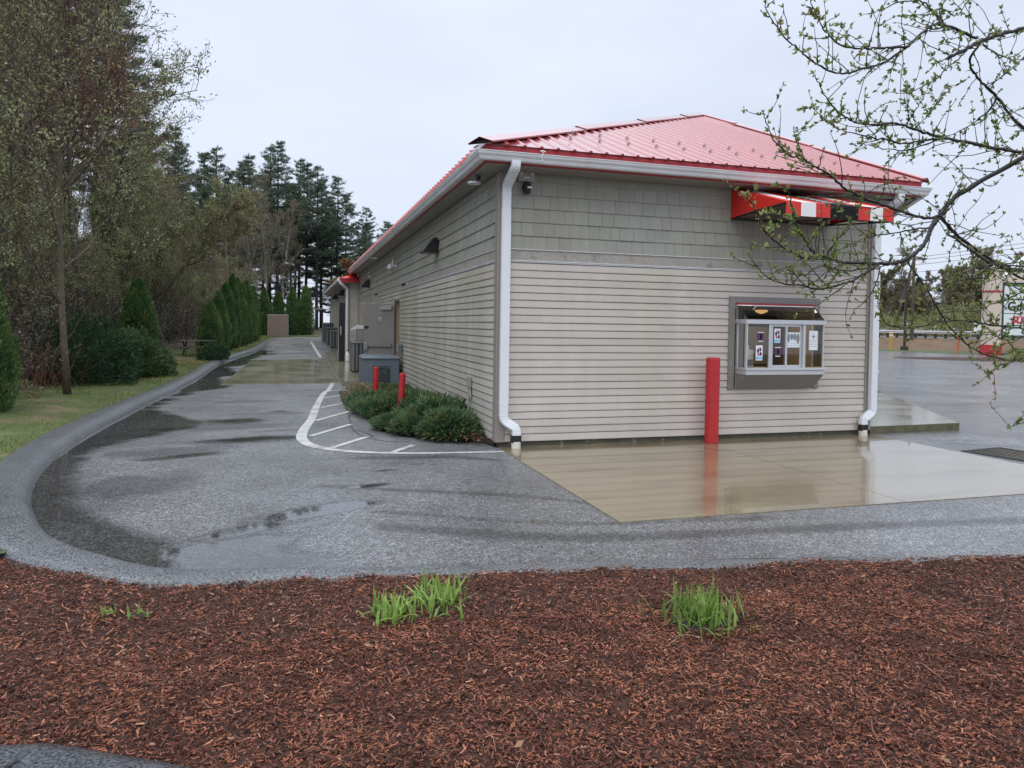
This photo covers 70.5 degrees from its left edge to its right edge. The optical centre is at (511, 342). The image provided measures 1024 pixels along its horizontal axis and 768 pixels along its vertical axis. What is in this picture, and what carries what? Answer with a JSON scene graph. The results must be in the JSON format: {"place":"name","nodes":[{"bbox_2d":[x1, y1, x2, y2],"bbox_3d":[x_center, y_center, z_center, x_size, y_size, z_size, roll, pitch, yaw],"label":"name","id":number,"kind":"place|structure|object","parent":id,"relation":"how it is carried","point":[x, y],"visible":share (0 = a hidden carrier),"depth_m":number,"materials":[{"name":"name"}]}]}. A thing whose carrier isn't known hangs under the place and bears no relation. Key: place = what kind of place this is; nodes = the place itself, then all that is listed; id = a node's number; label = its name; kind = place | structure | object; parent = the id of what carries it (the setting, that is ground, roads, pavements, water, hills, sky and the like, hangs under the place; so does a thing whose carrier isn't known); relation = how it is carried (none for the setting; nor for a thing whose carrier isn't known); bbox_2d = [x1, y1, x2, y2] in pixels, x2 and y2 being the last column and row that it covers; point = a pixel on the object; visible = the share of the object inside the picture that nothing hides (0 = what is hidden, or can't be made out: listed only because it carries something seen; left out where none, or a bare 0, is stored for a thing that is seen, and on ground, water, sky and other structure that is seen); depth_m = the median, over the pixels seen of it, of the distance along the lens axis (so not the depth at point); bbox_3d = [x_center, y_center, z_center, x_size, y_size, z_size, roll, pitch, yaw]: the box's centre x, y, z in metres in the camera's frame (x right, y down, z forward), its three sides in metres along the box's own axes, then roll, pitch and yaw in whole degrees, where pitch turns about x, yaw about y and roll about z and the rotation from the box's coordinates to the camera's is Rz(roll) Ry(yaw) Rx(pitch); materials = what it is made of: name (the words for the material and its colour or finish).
{"place":"outdoors","nodes":[
{"label":"outdoors","id":0,"kind":"place"},
{"bbox_2d":[0,335,321,553],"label":"lawn","id":1,"kind":"structure","parent":0,"point":[7,417],"depth_m":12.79,"materials":[{"name":"green plant"}]},
{"bbox_2d":[0,276,23,411],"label":"arborvitae","id":2,"kind":"object","parent":1,"relation":"on","point":[12,368],"visible":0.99,"depth_m":11.63,"materials":[{"name":"green plant"}]},
{"bbox_2d":[24,308,144,385],"bbox_3d":[-10.145,0.087,17.197,2.524,1.846,3.045,0,1,-17],"label":"evergreen bush","id":3,"kind":"object","parent":1,"relation":"on","point":[100,367],"visible":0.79,"depth_m":16.80,"materials":[{"name":"green plant"}]},
{"bbox_2d":[0,0,217,394],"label":"budding tree","id":4,"kind":"object","parent":1,"relation":"on","point":[22,65],"visible":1,"depth_m":14.40,"materials":[{"name":"green plant"}]},
{"bbox_2d":[95,324,179,377],"bbox_3d":[-10.113,0.222,19.289,2.308,1.514,2.375,1,1,18],"label":"evergreen bush","id":5,"kind":"object","parent":1,"relation":"on","point":[158,362],"visible":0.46,"depth_m":19.03,"materials":[{"name":"green plant"}]},
{"bbox_2d":[116,277,161,355],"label":"arborvitae","id":6,"kind":"object","parent":1,"relation":"on","point":[138,309],"visible":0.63,"depth_m":20.23,"materials":[{"name":"green plant"}]},
{"bbox_2d":[194,302,225,352],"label":"arborvitae","id":7,"kind":"object","parent":1,"relation":"on","point":[209,326],"visible":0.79,"depth_m":27.72,"materials":[{"name":"green plant"}]},
{"bbox_2d":[195,339,230,360],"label":"evergreen bush","id":8,"kind":"object","parent":1,"relation":"on","point":[220,351],"visible":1,"depth_m":24.87,"materials":[{"name":"green plant"}]},
{"bbox_2d":[212,290,232,347],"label":"arborvitae","id":9,"kind":"object","parent":1,"relation":"on","point":[218,300],"visible":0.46,"depth_m":29.10,"materials":[{"name":"green plant"}]},
{"bbox_2d":[220,282,238,349],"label":"arborvitae","id":10,"kind":"object","parent":1,"relation":"on","point":[226,291],"visible":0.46,"depth_m":30.51,"materials":[{"name":"green plant"}]},
{"bbox_2d":[228,273,243,347],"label":"arborvitae","id":11,"kind":"object","parent":1,"relation":"on","point":[233,282],"visible":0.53,"depth_m":31.99,"materials":[{"name":"green plant"}]},
{"bbox_2d":[10,328,321,394],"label":"forest floor","id":12,"kind":"structure","parent":0,"point":[191,343],"depth_m":33.40,"materials":[{"name":"brown plant"}]},
{"bbox_2d":[3,335,89,392],"bbox_3d":[-10.708,0.354,15.638,3.754,1.350,2.889,1,1,7],"label":"twiggy shrub","id":13,"kind":"object","parent":12,"relation":"on","point":[40,375],"visible":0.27,"depth_m":15.46,"materials":[{"name":"brown plant"}]},
{"bbox_2d":[0,143,93,340],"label":"understory tree","id":14,"kind":"object","parent":12,"relation":"on","point":[17,260],"visible":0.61,"depth_m":16.00,"materials":[{"name":"green plant"}]},
{"bbox_2d":[5,20,102,245],"bbox_3d":[-18.855,-6.175,28.112,5.648,12.913,5.472,0,2,-43],"label":"birch tree","id":15,"kind":"object","parent":12,"relation":"on","point":[76,160],"visible":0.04,"depth_m":29.11,"materials":[{"name":"green plant"}]},
{"bbox_2d":[0,0,118,244],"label":"budding tree","id":16,"kind":"object","parent":12,"relation":"on","point":[24,119],"visible":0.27,"depth_m":16.67,"materials":[{"name":"green plant"}]},
{"bbox_2d":[0,140,118,328],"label":"understory tree","id":17,"kind":"object","parent":12,"relation":"on","point":[13,268],"visible":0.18,"depth_m":18.37,"materials":[{"name":"green plant"}]},
{"bbox_2d":[10,224,126,328],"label":"understory tree","id":18,"kind":"object","parent":12,"relation":"on","point":[103,245],"visible":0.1,"depth_m":23.83,"materials":[{"name":"green plant"}]},
{"bbox_2d":[0,1,152,322],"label":"maple tree","id":19,"kind":"object","parent":12,"relation":"on","point":[74,136],"visible":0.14,"depth_m":26.41,"materials":[{"name":"green plant"}]},
{"bbox_2d":[39,159,119,263],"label":"budding tree","id":20,"kind":"object","parent":12,"relation":"on","point":[91,196],"visible":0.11,"depth_m":32.43,"materials":[{"name":"green plant"}]},
{"bbox_2d":[2,163,165,331],"bbox_3d":[-12.709,-2.419,21.215,4.859,6.276,5.029,0,2,-41],"label":"understory tree","id":21,"kind":"object","parent":12,"relation":"on","point":[120,253],"visible":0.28,"depth_m":21.71,"materials":[{"name":"green plant"}]},
{"bbox_2d":[0,0,181,347],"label":"maple tree","id":22,"kind":"object","parent":12,"relation":"on","point":[68,165],"visible":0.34,"depth_m":19.72,"materials":[{"name":"green plant"}]},
{"bbox_2d":[0,0,187,349],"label":"maple tree","id":23,"kind":"object","parent":12,"relation":"on","point":[110,68],"visible":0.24,"depth_m":20.15,"materials":[{"name":"green plant"}]},
{"bbox_2d":[0,197,212,389],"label":"undergrowth","id":24,"kind":"object","parent":12,"relation":"on","point":[32,335],"visible":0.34,"depth_m":17.87,"materials":[{"name":"plant"}]},
{"bbox_2d":[54,0,173,311],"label":"pine tree","id":25,"kind":"object","parent":12,"relation":"on","point":[134,49],"visible":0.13,"depth_m":35.79,"materials":[{"name":"green plant"}]},
{"bbox_2d":[49,0,185,236],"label":"pine tree","id":26,"kind":"object","parent":12,"relation":"on","point":[139,41],"visible":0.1,"depth_m":40.55,"materials":[{"name":"green plant"}]},
{"bbox_2d":[77,215,187,330],"bbox_3d":[-16.580,-2.730,30.233,4.468,5.912,4.459,1,1,11],"label":"understory tree","id":27,"kind":"object","parent":12,"relation":"on","point":[146,282],"visible":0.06,"depth_m":30.82,"materials":[{"name":"green plant"}]},
{"bbox_2d":[81,83,203,272],"bbox_3d":[-15.959,-5.319,31.177,4.364,11.055,4.228,2,2,29],"label":"birch tree","id":28,"kind":"object","parent":12,"relation":"on","point":[156,96],"visible":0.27,"depth_m":30.82,"materials":[{"name":"green plant"}]},
{"bbox_2d":[103,144,188,298],"bbox_3d":[-13.942,-3.506,26.936,4.479,7.834,3.178,2,2,39],"label":"budding tree","id":29,"kind":"object","parent":12,"relation":"on","point":[146,214],"visible":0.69,"depth_m":26.75,"materials":[{"name":"green plant"}]},
{"bbox_2d":[76,182,219,322],"bbox_3d":[-15.489,-3.012,29.125,5.652,6.638,5.850,1,1,5],"label":"understory tree","id":30,"kind":"object","parent":12,"relation":"on","point":[133,228],"visible":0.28,"depth_m":27.76,"materials":[{"name":"green plant"}]},
{"bbox_2d":[104,184,202,318],"bbox_3d":[-15.088,-3.310,30.603,3.973,7.097,2.819,0,2,-38],"label":"budding tree","id":31,"kind":"object","parent":12,"relation":"on","point":[171,250],"visible":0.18,"depth_m":30.63,"materials":[{"name":"green plant"}]},
{"bbox_2d":[102,193,204,312],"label":"budding tree","id":32,"kind":"object","parent":12,"relation":"on","point":[174,207],"visible":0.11,"depth_m":34.67,"materials":[{"name":"green plant"}]},
{"bbox_2d":[155,124,202,251],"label":"pine tree","id":33,"kind":"object","parent":12,"relation":"on","point":[183,150],"visible":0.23,"depth_m":53.99,"materials":[{"name":"green plant"}]},
{"bbox_2d":[89,150,271,346],"bbox_3d":[-13.550,-3.712,29.543,7.089,8.093,4.710,0,1,-17],"label":"forked tree","id":34,"kind":"object","parent":12,"relation":"on","point":[216,220],"visible":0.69,"depth_m":29.49,"materials":[{"name":"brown plant"}]},
{"bbox_2d":[152,153,216,317],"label":"pine tree","id":35,"kind":"object","parent":12,"relation":"on","point":[179,169],"visible":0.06,"depth_m":51.43,"materials":[{"name":"green plant"}]},
{"bbox_2d":[156,236,216,339],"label":"understory tree","id":36,"kind":"object","parent":12,"relation":"on","point":[195,284],"visible":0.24,"depth_m":37.45,"materials":[{"name":"green plant"}]},
{"bbox_2d":[168,236,260,317],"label":"understory tree","id":37,"kind":"object","parent":12,"relation":"on","point":[216,266],"visible":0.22,"depth_m":42.32,"materials":[{"name":"green plant"}]},
{"bbox_2d":[177,151,251,271],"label":"pine tree","id":38,"kind":"object","parent":12,"relation":"on","point":[204,157],"visible":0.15,"depth_m":61.02,"materials":[{"name":"green plant"}]},
{"bbox_2d":[192,145,260,260],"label":"pine tree","id":39,"kind":"object","parent":12,"relation":"on","point":[216,160],"visible":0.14,"depth_m":64.85,"materials":[{"name":"green plant"}]},
{"bbox_2d":[205,255,259,301],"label":"understory tree","id":40,"kind":"object","parent":12,"relation":"on","point":[236,268],"visible":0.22,"depth_m":47.78,"materials":[{"name":"green plant"}]},
{"bbox_2d":[200,170,266,288],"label":"pine tree","id":41,"kind":"object","parent":12,"relation":"on","point":[230,174],"visible":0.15,"depth_m":60.65,"materials":[{"name":"green plant"}]},
{"bbox_2d":[226,207,274,287],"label":"birch tree","id":42,"kind":"object","parent":12,"relation":"on","point":[249,254],"visible":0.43,"depth_m":54.61,"materials":[{"name":"green plant"}]},
{"bbox_2d":[231,154,279,281],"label":"pine tree","id":43,"kind":"object","parent":12,"relation":"on","point":[250,172],"visible":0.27,"depth_m":64.90,"materials":[{"name":"green plant"}]},
{"bbox_2d":[241,174,288,289],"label":"birch tree","id":44,"kind":"object","parent":12,"relation":"on","point":[264,202],"visible":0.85,"depth_m":58.03,"materials":[{"name":"green plant"}]},
{"bbox_2d":[258,288,272,334],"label":"arborvitae","id":45,"kind":"object","parent":12,"relation":"on","point":[266,305],"visible":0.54,"depth_m":48.91,"materials":[{"name":"green plant"}]},
{"bbox_2d":[245,146,312,303],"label":"pine tree","id":46,"kind":"object","parent":12,"relation":"on","point":[269,172],"visible":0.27,"depth_m":71.73,"materials":[{"name":"green plant"}]},
{"bbox_2d":[250,140,316,298],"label":"pine tree","id":47,"kind":"object","parent":12,"relation":"on","point":[278,193],"visible":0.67,"depth_m":67.35,"materials":[{"name":"green plant"}]},
{"bbox_2d":[264,198,309,300],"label":"birch tree","id":48,"kind":"object","parent":12,"relation":"on","point":[292,209],"visible":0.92,"depth_m":61.55,"materials":[{"name":"green plant"}]},
{"bbox_2d":[260,187,322,306],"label":"pine tree","id":49,"kind":"object","parent":12,"relation":"on","point":[304,262],"visible":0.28,"depth_m":71.51,"materials":[{"name":"green plant"}]},
{"bbox_2d":[285,289,301,334],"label":"arborvitae","id":50,"kind":"object","parent":12,"relation":"on","point":[292,307],"visible":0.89,"depth_m":51.00,"materials":[{"name":"green plant"}]},
{"bbox_2d":[298,285,315,334],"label":"arborvitae","id":51,"kind":"object","parent":12,"relation":"on","point":[306,316],"visible":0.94,"depth_m":51.42,"materials":[{"name":"green plant"}]},
{"bbox_2d":[279,161,343,284],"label":"pine tree","id":52,"kind":"object","parent":12,"relation":"on","point":[305,184],"visible":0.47,"depth_m":71.84,"materials":[{"name":"green plant"}]},
{"bbox_2d":[283,165,350,329],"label":"pine tree","id":53,"kind":"object","parent":12,"relation":"on","point":[321,200],"visible":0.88,"depth_m":68.27,"materials":[{"name":"green plant"}]},
{"bbox_2d":[298,205,349,319],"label":"pine tree","id":54,"kind":"object","parent":12,"relation":"on","point":[324,274],"visible":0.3,"depth_m":74.28,"materials":[{"name":"green plant"}]},
{"bbox_2d":[305,175,368,300],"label":"pine tree","id":55,"kind":"object","parent":12,"relation":"on","point":[338,203],"visible":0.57,"depth_m":70.96,"materials":[{"name":"green plant"}]},
{"bbox_2d":[323,192,360,282],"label":"pine tree","id":56,"kind":"object","parent":12,"relation":"on","point":[346,239],"visible":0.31,"depth_m":73.87,"materials":[{"name":"green plant"}]},
{"bbox_2d":[345,207,382,262],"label":"pine tree","id":57,"kind":"object","parent":12,"relation":"on","point":[364,237],"visible":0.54,"depth_m":66.08,"materials":[{"name":"green plant"}]},
{"bbox_2d":[324,352,358,385],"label":"back walkway","id":58,"kind":"structure","parent":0,"point":[345,375],"depth_m":21.91,"materials":[{"name":"concrete"}]},
{"bbox_2d":[350,341,362,371],"bbox_3d":[-4.424,0.399,21.897,0.870,0.913,1.030,0,1,-17],"label":"condenser unit","id":59,"kind":"object","parent":58,"relation":"on","point":[356,349],"visible":0.38,"depth_m":21.36,"materials":[{"name":"grey metal"}]},
{"bbox_2d":[0,554,1023,767],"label":"mulch bed","id":60,"kind":"object","parent":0,"point":[241,759],"visible":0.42,"depth_m":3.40,"materials":[{"name":"brown wood"}]},
{"bbox_2d":[0,743,188,767],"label":"path edge","id":61,"kind":"object","parent":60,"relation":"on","point":[38,755],"visible":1,"depth_m":2.55,"materials":[{"name":"concrete"}]},
{"bbox_2d":[357,582,423,627],"bbox_3d":[-0.661,1.413,3.954,0.366,0.253,0.336,0,1,-17],"label":"daylily","id":62,"kind":"object","parent":60,"relation":"on","point":[394,610],"visible":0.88,"depth_m":3.92,"materials":[{"name":"plant"}]},
{"bbox_2d":[388,561,476,620],"bbox_3d":[-0.443,1.409,4.098,0.490,0.260,0.532,0,1,-17],"label":"daylily","id":63,"kind":"object","parent":60,"relation":"on","point":[443,598],"visible":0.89,"depth_m":4.13,"materials":[{"name":"green leaf blades"}]},
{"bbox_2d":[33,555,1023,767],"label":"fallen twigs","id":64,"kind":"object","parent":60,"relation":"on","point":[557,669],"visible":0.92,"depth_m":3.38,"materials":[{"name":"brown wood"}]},
{"bbox_2d":[636,575,758,644],"bbox_3d":[1.065,1.438,3.991,0.583,0.251,0.646,0,2,-38],"label":"daylily","id":65,"kind":"object","parent":60,"relation":"on","point":[691,615],"visible":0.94,"depth_m":3.95,"materials":[{"name":"green leaf blades"}]},
{"bbox_2d":[722,0,1023,429],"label":"apple tree","id":66,"kind":"object","parent":60,"relation":"on","point":[987,270],"visible":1,"depth_m":3.75,"materials":[{"name":"green plant"}]},
{"bbox_2d":[26,0,1023,330],"label":"sky","id":67,"kind":"structure","parent":0,"point":[386,96],"materials":[{"name":"white"}]},
{"bbox_2d":[31,339,1023,572],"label":"asphalt drive","id":68,"kind":"structure","parent":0,"point":[207,470],"depth_m":6.80,"materials":[{"name":"grey asphalt"}]},
{"bbox_2d":[267,314,287,336],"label":"enclosure gate","id":69,"kind":"structure","parent":68,"relation":"on","point":[277,325],"depth_m":47.60,"materials":[{"name":"wood"}]},
{"bbox_2d":[221,358,338,384],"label":"concrete drive slab","id":70,"kind":"structure","parent":68,"relation":"on","point":[293,371],"depth_m":21.74,"materials":[{"name":"beige concrete"}]},
{"bbox_2d":[358,354,399,383],"bbox_3d":[-3.384,0.713,18.414,0.960,0.820,1.085,0,1,-17],"label":"generator","id":71,"kind":"object","parent":68,"relation":"on","point":[387,365],"visible":0.79,"depth_m":17.95,"materials":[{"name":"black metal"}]},
{"bbox_2d":[296,383,504,453],"bbox_3d":[-3.470,1.248,13.931,2.458,0.039,11.029,0,2,-26],"label":"painted edge line","id":72,"kind":"object","parent":68,"relation":"on","point":[301,436],"visible":1,"depth_m":10.24,"materials":[{"name":"white paint"}]},
{"bbox_2d":[323,271,491,351],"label":"annex building","id":73,"kind":"structure","parent":68,"relation":"on","point":[348,284],"depth_m":30.76,"materials":[{"name":"beige"}]},
{"bbox_2d":[337,302,344,360],"bbox_3d":[-6.009,-0.389,25.523,0.217,2.050,0.602,0,1,-17],"label":"black door","id":74,"kind":"structure","parent":73,"relation":"in","point":[341,334],"depth_m":25.29,"materials":[{"name":"metal"}]},
{"bbox_2d":[339,391,493,444],"bbox_3d":[-2.232,1.263,13.650,1.670,0.067,8.300,0,1,-17],"label":"planting bed","id":75,"kind":"object","parent":68,"relation":"on","point":[488,441],"visible":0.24,"depth_m":10.39,"materials":[{"name":"soil"}]},
{"bbox_2d":[347,394,396,417],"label":"juniper shrub","id":76,"kind":"object","parent":75,"relation":"on","point":[370,406],"visible":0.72,"depth_m":12.81,"materials":[{"name":"green plant"}]},
{"bbox_2d":[367,408,404,430],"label":"juniper shrub","id":77,"kind":"object","parent":75,"relation":"on","point":[381,420],"visible":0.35,"depth_m":11.25,"materials":[{"name":"green plant"}]},
{"bbox_2d":[384,409,424,435],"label":"juniper shrub","id":78,"kind":"object","parent":75,"relation":"on","point":[404,423],"visible":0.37,"depth_m":10.73,"materials":[{"name":"green plant"}]},
{"bbox_2d":[402,392,470,423],"bbox_3d":[-1.172,1.089,11.407,1.378,0.686,1.515,0,1,-17],"label":"juniper shrub","id":79,"kind":"object","parent":75,"relation":"on","point":[423,403],"visible":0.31,"depth_m":11.19,"materials":[{"name":"green plant"}]},
{"bbox_2d":[412,404,484,442],"bbox_3d":[-0.860,1.163,10.622,1.140,0.560,1.305,1,1,13],"label":"juniper shrub","id":80,"kind":"object","parent":75,"relation":"on","point":[436,419],"visible":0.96,"depth_m":10.32,"materials":[{"name":"green plant"}]},
{"bbox_2d":[0,337,1023,588],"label":"berm kerb","id":81,"kind":"structure","parent":68,"relation":"on","point":[26,537],"depth_m":5.01,"materials":[{"name":"concrete"}]},
{"bbox_2d":[348,112,932,448],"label":"restaurant building","id":82,"kind":"structure","parent":68,"relation":"on","point":[634,231],"depth_m":10.62,"materials":[{"name":"beige"}]},
{"bbox_2d":[363,303,394,354],"bbox_3d":[-3.642,-0.054,19.758,0.940,2.040,0.112,1,1,18],"label":"door","id":83,"kind":"structure","parent":82,"relation":"in","point":[379,318],"depth_m":19.75,"materials":[{"name":"grey metal"}]},
{"bbox_2d":[734,309,774,369],"bbox_3d":[4.174,0.357,12.984,0.800,1.900,0.612,0,1,-17],"label":"back bar machine","id":84,"kind":"object","parent":82,"relation":"in","point":[753,331],"visible":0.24,"depth_m":12.70,"materials":[{"name":"black metal"}]},
{"bbox_2d":[726,296,826,389],"bbox_3d":[4.028,0.012,10.899,1.617,1.396,0.360,0,1,-17],"label":"serving window","id":85,"kind":"structure","parent":82,"relation":"in","point":[780,312],"depth_m":10.80,"materials":[{"name":"metal"}]},
{"bbox_2d":[731,189,893,225],"bbox_3d":[4.265,-1.972,10.378,1.762,0.571,1.263,0,1,-17],"label":"striped awning","id":86,"kind":"object","parent":82,"relation":"attached to","point":[804,207],"visible":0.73,"depth_m":10.01,"materials":[{"name":"red fabric"}]},
{"bbox_2d":[867,423,958,433],"bbox_3d":[9.201,1.253,20.697,1.592,0.175,19.398,1,1,16],"label":"pavement kerb face","id":87,"kind":"object","parent":68,"relation":"on","point":[912,428],"visible":0.25,"depth_m":11.91},
{"bbox_2d":[961,447,1023,461],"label":"storm drain","id":88,"kind":"object","parent":68,"relation":"on","point":[1009,453],"visible":1,"depth_m":9.98,"materials":[{"name":"black metal"}]},
{"bbox_2d":[498,434,1023,522],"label":"concrete apron","id":89,"kind":"object","parent":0,"point":[624,482],"visible":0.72,"depth_m":8.27,"materials":[{"name":"beige concrete"}]},
{"bbox_2d":[704,357,719,443],"bbox_3d":[2.893,0.904,10.479,0.224,1.393,0.224,0,1,-17],"label":"bollard","id":90,"kind":"object","parent":89,"relation":"on","point":[712,394],"visible":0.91,"depth_m":10.39,"materials":[{"name":"red paint"}]},
{"bbox_2d":[870,390,958,426],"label":"shopfront pavement","id":91,"kind":"structure","parent":0,"point":[892,410],"depth_m":13.30,"materials":[{"name":"concrete"}]},
{"bbox_2d":[878,348,1019,355],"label":"roadside lawn","id":92,"kind":"structure","parent":0,"point":[932,351],"depth_m":57.10,"materials":[{"name":"green plant"}]},
{"bbox_2d":[979,256,1023,354],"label":"pylon sign","id":93,"kind":"object","parent":92,"relation":"on","point":[1005,316],"visible":0.69,"depth_m":51.65,"materials":[{"name":"beige"}]},
{"bbox_2d":[879,337,1023,353],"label":"embankment","id":94,"kind":"structure","parent":0,"point":[938,344],"depth_m":64.14,"materials":[{"name":"brown soil"}]},
{"bbox_2d":[879,330,1014,339],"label":"guard rail","id":95,"kind":"object","parent":94,"relation":"on","point":[925,333],"visible":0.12,"depth_m":69.07,"materials":[{"name":"metal"}]},
{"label":"highway verge","id":96,"kind":"structure","parent":0,"visible":0},
{"bbox_2d":[885,281,938,327],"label":"roadside tree","id":97,"kind":"object","parent":96,"relation":"on","point":[925,302],"visible":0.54,"depth_m":95.46,"materials":[{"name":"green plant"}]},
{"bbox_2d":[928,299,981,336],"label":"roadside bush","id":98,"kind":"object","parent":96,"relation":"on","point":[958,315],"visible":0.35,"depth_m":83.92,"materials":[{"name":"green plant"}]},
{"bbox_2d":[940,274,975,327],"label":"roadside tree","id":99,"kind":"object","parent":96,"relation":"on","point":[956,292],"visible":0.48,"depth_m":87.57,"materials":[{"name":"green plant"}]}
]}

